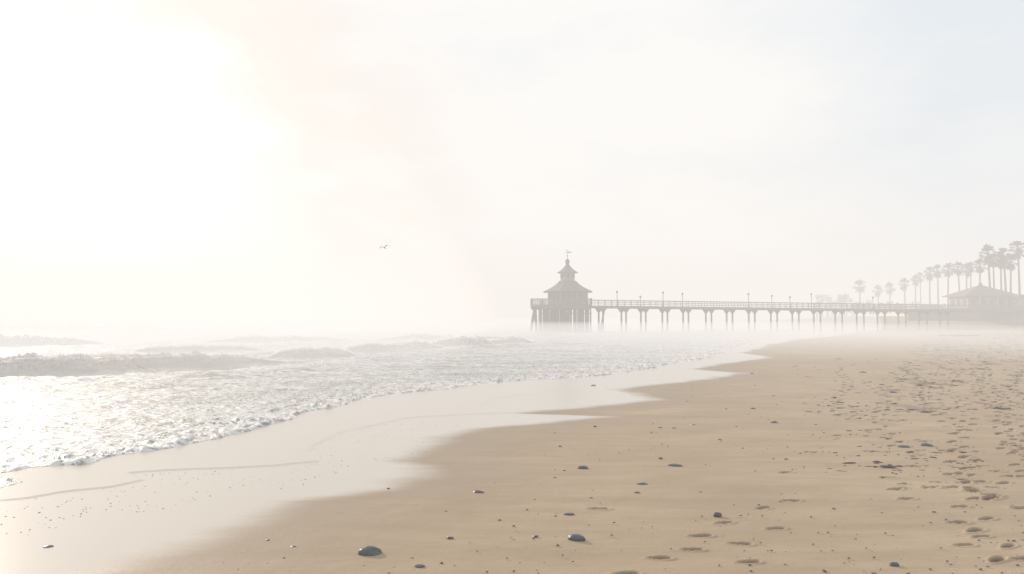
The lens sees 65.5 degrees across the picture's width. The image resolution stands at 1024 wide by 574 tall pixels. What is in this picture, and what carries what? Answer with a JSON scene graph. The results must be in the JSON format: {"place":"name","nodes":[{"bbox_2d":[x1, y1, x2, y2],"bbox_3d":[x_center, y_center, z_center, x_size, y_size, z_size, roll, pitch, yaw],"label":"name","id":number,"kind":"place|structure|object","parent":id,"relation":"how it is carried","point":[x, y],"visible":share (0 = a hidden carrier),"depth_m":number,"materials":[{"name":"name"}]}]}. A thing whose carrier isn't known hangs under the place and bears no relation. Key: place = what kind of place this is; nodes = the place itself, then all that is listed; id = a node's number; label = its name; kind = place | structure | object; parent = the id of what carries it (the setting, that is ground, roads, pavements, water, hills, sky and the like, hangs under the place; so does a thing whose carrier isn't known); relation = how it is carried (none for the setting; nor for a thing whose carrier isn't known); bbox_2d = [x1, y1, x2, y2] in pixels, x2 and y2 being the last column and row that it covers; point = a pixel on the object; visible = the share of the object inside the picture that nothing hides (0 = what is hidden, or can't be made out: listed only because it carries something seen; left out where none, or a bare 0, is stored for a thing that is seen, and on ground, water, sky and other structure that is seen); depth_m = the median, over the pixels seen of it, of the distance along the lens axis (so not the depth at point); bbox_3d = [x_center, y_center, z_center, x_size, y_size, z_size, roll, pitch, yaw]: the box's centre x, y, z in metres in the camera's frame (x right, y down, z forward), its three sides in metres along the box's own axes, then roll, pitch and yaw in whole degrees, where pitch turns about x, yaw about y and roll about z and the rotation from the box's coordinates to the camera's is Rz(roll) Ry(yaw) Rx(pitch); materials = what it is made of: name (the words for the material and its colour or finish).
{"place":"outdoors","nodes":[
{"label":"outdoors","id":0,"kind":"place"},
{"bbox_2d":[0,422,445,532],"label":"wet grit","id":1,"kind":"object","parent":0,"point":[179,479],"visible":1,"depth_m":12.95,"materials":[{"name":"grey sand"}]},
{"bbox_2d":[0,317,819,488],"bbox_3d":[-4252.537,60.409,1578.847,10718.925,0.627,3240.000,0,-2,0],"label":"sea","id":2,"kind":"structure","parent":0,"point":[45,421],"depth_m":41.83,"materials":[{"name":"liquid"}]},
{"bbox_2d":[0,333,103,347],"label":"breaking wave","id":3,"kind":"object","parent":2,"relation":"on","point":[24,340],"visible":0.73,"depth_m":78.99,"materials":[{"name":"liquid"}]},
{"bbox_2d":[82,339,132,356],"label":"breaking wave","id":4,"kind":"object","parent":2,"relation":"on","point":[105,354],"visible":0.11,"depth_m":53.72,"materials":[{"name":"liquid"}]},
{"bbox_2d":[0,323,300,377],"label":"breaking wave","id":5,"kind":"object","parent":2,"relation":"on","point":[32,364],"visible":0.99,"depth_m":42.48,"materials":[{"name":"liquid"}]},
{"bbox_2d":[134,344,259,352],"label":"breaking wave","id":6,"kind":"object","parent":2,"relation":"on","point":[189,349],"visible":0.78,"depth_m":67.33,"materials":[{"name":"liquid"}]},
{"bbox_2d":[197,325,351,342],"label":"breaking wave","id":7,"kind":"object","parent":2,"relation":"on","point":[256,338],"visible":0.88,"depth_m":90.51,"materials":[{"name":"liquid"}]},
{"bbox_2d":[264,343,357,358],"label":"breaking wave","id":8,"kind":"object","parent":2,"relation":"on","point":[303,352],"visible":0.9,"depth_m":57.36,"materials":[{"name":"liquid"}]},
{"bbox_2d":[342,336,442,352],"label":"breaking wave","id":9,"kind":"object","parent":2,"relation":"on","point":[374,347],"visible":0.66,"depth_m":68.03,"materials":[{"name":"liquid"}]},
{"bbox_2d":[375,328,503,339],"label":"breaking wave","id":10,"kind":"object","parent":2,"relation":"on","point":[428,336],"visible":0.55,"depth_m":100.62,"materials":[{"name":"liquid"}]},
{"bbox_2d":[431,330,493,346],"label":"breaking wave","id":11,"kind":"object","parent":2,"relation":"on","point":[458,340],"visible":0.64,"depth_m":76.70,"materials":[{"name":"liquid"}]},
{"bbox_2d":[490,336,534,343],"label":"breaking wave","id":12,"kind":"object","parent":2,"relation":"on","point":[512,339],"visible":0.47,"depth_m":81.62,"materials":[{"name":"liquid"}]},
{"bbox_2d":[529,250,592,332],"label":"pier pavilion","id":13,"kind":"structure","parent":2,"relation":"in","point":[568,292],"depth_m":148.52,"materials":[{"name":"grey wood"}]},
{"bbox_2d":[547,274,586,297],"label":"windows","id":14,"kind":"structure","parent":13,"relation":"in","point":[580,295],"depth_m":149.04,"materials":[{"name":"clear glass"}]},
{"bbox_2d":[588,300,1023,330],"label":"pier","id":15,"kind":"structure","parent":2,"relation":"in","point":[710,309],"depth_m":162.85,"materials":[{"name":"wood"}]},
{"bbox_2d":[0,316,1023,573],"bbox_3d":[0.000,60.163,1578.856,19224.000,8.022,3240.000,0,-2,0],"label":"sand beach","id":16,"kind":"structure","parent":0,"point":[230,504],"depth_m":14.57,"materials":[{"name":"beige sand"}]},
{"bbox_2d":[358,546,381,555],"bbox_3d":[-1.798,3.366,10.060,0.299,0.188,0.202,0,-2,5],"label":"beach stone","id":17,"kind":"object","parent":16,"relation":"on","point":[369,551],"visible":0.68,"depth_m":10.00,"materials":[{"name":"grey stone"}]},
{"bbox_2d":[414,564,424,567],"bbox_3d":[-1.112,3.352,9.567,0.132,0.042,0.087,0,-2,10],"label":"beach stone","id":18,"kind":"object","parent":16,"relation":"on","point":[419,565],"visible":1,"depth_m":9.54,"materials":[{"name":"grey stone"}]},
{"bbox_2d":[568,533,585,540],"bbox_3d":[0.875,3.396,10.762,0.243,0.119,0.162,-1,-2,14],"label":"beach stone","id":19,"kind":"object","parent":16,"relation":"on","point":[575,537],"visible":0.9,"depth_m":10.70,"materials":[{"name":"grey stone"}]},
{"bbox_2d":[578,465,587,468],"bbox_3d":[1.403,3.579,15.765,0.211,0.086,0.134,0,-2,-10],"label":"beach stone","id":20,"kind":"object","parent":16,"relation":"on","point":[582,467],"visible":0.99,"depth_m":15.72,"materials":[{"name":"grey stone"}]},
{"bbox_2d":[193,371,1015,570],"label":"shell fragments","id":21,"kind":"object","parent":16,"relation":"on","point":[595,508],"visible":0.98,"depth_m":12.41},
{"bbox_2d":[236,337,1023,573],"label":"pebble scatter","id":22,"kind":"object","parent":16,"relation":"on","point":[780,501],"visible":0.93,"depth_m":11.96,"materials":[{"name":"stone"}]},
{"bbox_2d":[668,463,681,466],"bbox_3d":[3.269,3.589,15.986,0.296,0.092,0.200,0,-2,10],"label":"beach stone","id":23,"kind":"object","parent":16,"relation":"on","point":[676,465],"visible":0.78,"depth_m":15.93,"materials":[{"name":"grey stone"}]},
{"bbox_2d":[713,512,721,516],"bbox_3d":[3.106,3.441,12.029,0.138,0.084,0.091,1,-2,-15],"label":"beach stone","id":24,"kind":"object","parent":16,"relation":"on","point":[717,514],"visible":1,"depth_m":12.00,"materials":[{"name":"grey stone"}]},
{"bbox_2d":[853,279,865,312],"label":"palm tree","id":25,"kind":"object","parent":16,"relation":"on","point":[859,282],"visible":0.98,"depth_m":311.37,"materials":[{"name":"grey plant"}]},
{"bbox_2d":[872,285,882,313],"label":"palm tree","id":26,"kind":"object","parent":16,"relation":"on","point":[877,294],"visible":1,"depth_m":327.63,"materials":[{"name":"grey plant"}]},
{"bbox_2d":[814,293,945,316],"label":"distant trees","id":27,"kind":"object","parent":16,"relation":"on","point":[840,298],"visible":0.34,"depth_m":347.20,"materials":[{"name":"grey plant"}]},
{"bbox_2d":[884,282,895,312],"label":"palm tree","id":28,"kind":"object","parent":16,"relation":"on","point":[889,285],"visible":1,"depth_m":311.96,"materials":[{"name":"grey plant"}]},
{"bbox_2d":[889,562,898,566],"bbox_3d":[4.618,3.353,9.616,0.116,0.066,0.070,0,-2,1],"label":"beach stone","id":29,"kind":"object","parent":16,"relation":"on","point":[895,564],"visible":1,"depth_m":9.59,"materials":[{"name":"grey stone"}]},
{"bbox_2d":[897,278,909,308],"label":"palm tree","id":30,"kind":"object","parent":16,"relation":"on","point":[903,285],"visible":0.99,"depth_m":280.73,"materials":[{"name":"grey plant"}]},
{"bbox_2d":[897,445,909,447],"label":"beach stone","id":31,"kind":"object","parent":16,"relation":"on","point":[904,446],"visible":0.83,"depth_m":18.18,"materials":[{"name":"grey stone"}]},
{"bbox_2d":[799,334,1023,482],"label":"seaweed debris","id":32,"kind":"object","parent":16,"relation":"on","point":[888,466],"visible":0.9,"depth_m":25.92,"materials":[{"name":"brown plant"}]},
{"bbox_2d":[910,274,918,305],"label":"palm tree","id":33,"kind":"object","parent":16,"relation":"on","point":[915,283],"visible":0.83,"depth_m":287.98,"materials":[{"name":"grey plant"}]},
{"bbox_2d":[915,272,924,308],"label":"palm tree","id":34,"kind":"object","parent":16,"relation":"on","point":[919,278],"visible":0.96,"depth_m":283.70,"materials":[{"name":"grey plant"}]},
{"bbox_2d":[920,443,932,446],"bbox_3d":[9.591,3.674,18.427,0.302,0.138,0.204,-1,-2,18],"label":"beach stone","id":35,"kind":"object","parent":16,"relation":"on","point":[926,444],"visible":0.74,"depth_m":18.36,"materials":[{"name":"grey stone"}]},
{"bbox_2d":[923,267,934,308],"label":"palm tree","id":36,"kind":"object","parent":16,"relation":"on","point":[929,275],"visible":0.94,"depth_m":257.87,"materials":[{"name":"grey plant"}]},
{"bbox_2d":[933,264,943,308],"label":"palm tree","id":37,"kind":"object","parent":16,"relation":"on","point":[937,274],"visible":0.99,"depth_m":245.13,"materials":[{"name":"grey plant"}]},
{"bbox_2d":[941,262,955,307],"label":"palm tree","id":38,"kind":"object","parent":16,"relation":"on","point":[948,272],"visible":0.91,"depth_m":232.27,"materials":[{"name":"grey plant"}]},
{"bbox_2d":[951,262,964,290],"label":"palm tree","id":39,"kind":"object","parent":16,"relation":"on","point":[957,271],"visible":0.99,"depth_m":219.50,"materials":[{"name":"grey plant"}]},
{"bbox_2d":[907,309,1023,320],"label":"sea wall","id":40,"kind":"structure","parent":16,"relation":"on","point":[953,316],"depth_m":181.11,"materials":[{"name":"grey concrete"}]},
{"bbox_2d":[961,263,973,288],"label":"palm tree","id":41,"kind":"object","parent":16,"relation":"on","point":[967,273],"visible":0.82,"depth_m":227.94,"materials":[{"name":"grey plant"}]},
{"bbox_2d":[965,261,974,287],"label":"palm tree","id":42,"kind":"object","parent":16,"relation":"on","point":[970,264],"visible":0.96,"depth_m":225.56,"materials":[{"name":"grey plant"}]},
{"bbox_2d":[942,283,1017,308],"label":"beach pavilion","id":43,"kind":"structure","parent":16,"relation":"on","point":[980,294],"depth_m":186.03,"materials":[{"name":"grey wood"}]},
{"bbox_2d":[951,299,1009,305],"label":"windows","id":44,"kind":"structure","parent":43,"relation":"in","point":[972,301],"depth_m":185.92,"materials":[{"name":"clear glass"}]},
{"bbox_2d":[974,259,987,282],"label":"palm tree","id":45,"kind":"object","parent":16,"relation":"on","point":[979,270],"visible":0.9,"depth_m":206.44,"materials":[{"name":"grey plant"}]},
{"bbox_2d":[978,244,996,286],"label":"palm tree","id":46,"kind":"object","parent":16,"relation":"on","point":[986,248],"visible":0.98,"depth_m":193.96,"materials":[{"name":"grey plant"}]},
{"bbox_2d":[989,253,1000,287],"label":"palm tree","id":47,"kind":"object","parent":16,"relation":"on","point":[993,264],"visible":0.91,"depth_m":194.05,"materials":[{"name":"grey plant"}]},
{"bbox_2d":[994,252,1008,289],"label":"palm tree","id":48,"kind":"object","parent":16,"relation":"on","point":[999,263],"visible":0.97,"depth_m":193.72,"materials":[{"name":"grey plant"}]},
{"bbox_2d":[995,247,1012,291],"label":"palm tree","id":49,"kind":"object","parent":16,"relation":"on","point":[1002,250],"visible":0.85,"depth_m":193.97,"materials":[{"name":"grey plant"}]},
{"bbox_2d":[1005,253,1019,292],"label":"palm tree","id":50,"kind":"object","parent":16,"relation":"on","point":[1010,267],"visible":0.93,"depth_m":193.87,"materials":[{"name":"grey plant"}]},
{"bbox_2d":[1007,295,1023,308],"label":"beach kiosk","id":51,"kind":"object","parent":16,"relation":"on","point":[1016,300],"visible":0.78,"depth_m":183.32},
{"bbox_2d":[1008,241,1023,294],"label":"palm tree","id":52,"kind":"object","parent":16,"relation":"on","point":[1018,251],"visible":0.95,"depth_m":194.25,"materials":[{"name":"grey plant"}]},
{"bbox_2d":[0,0,1023,316],"label":"sky","id":53,"kind":"structure","parent":0,"point":[159,158],"materials":[{"name":"white"}]}
]}

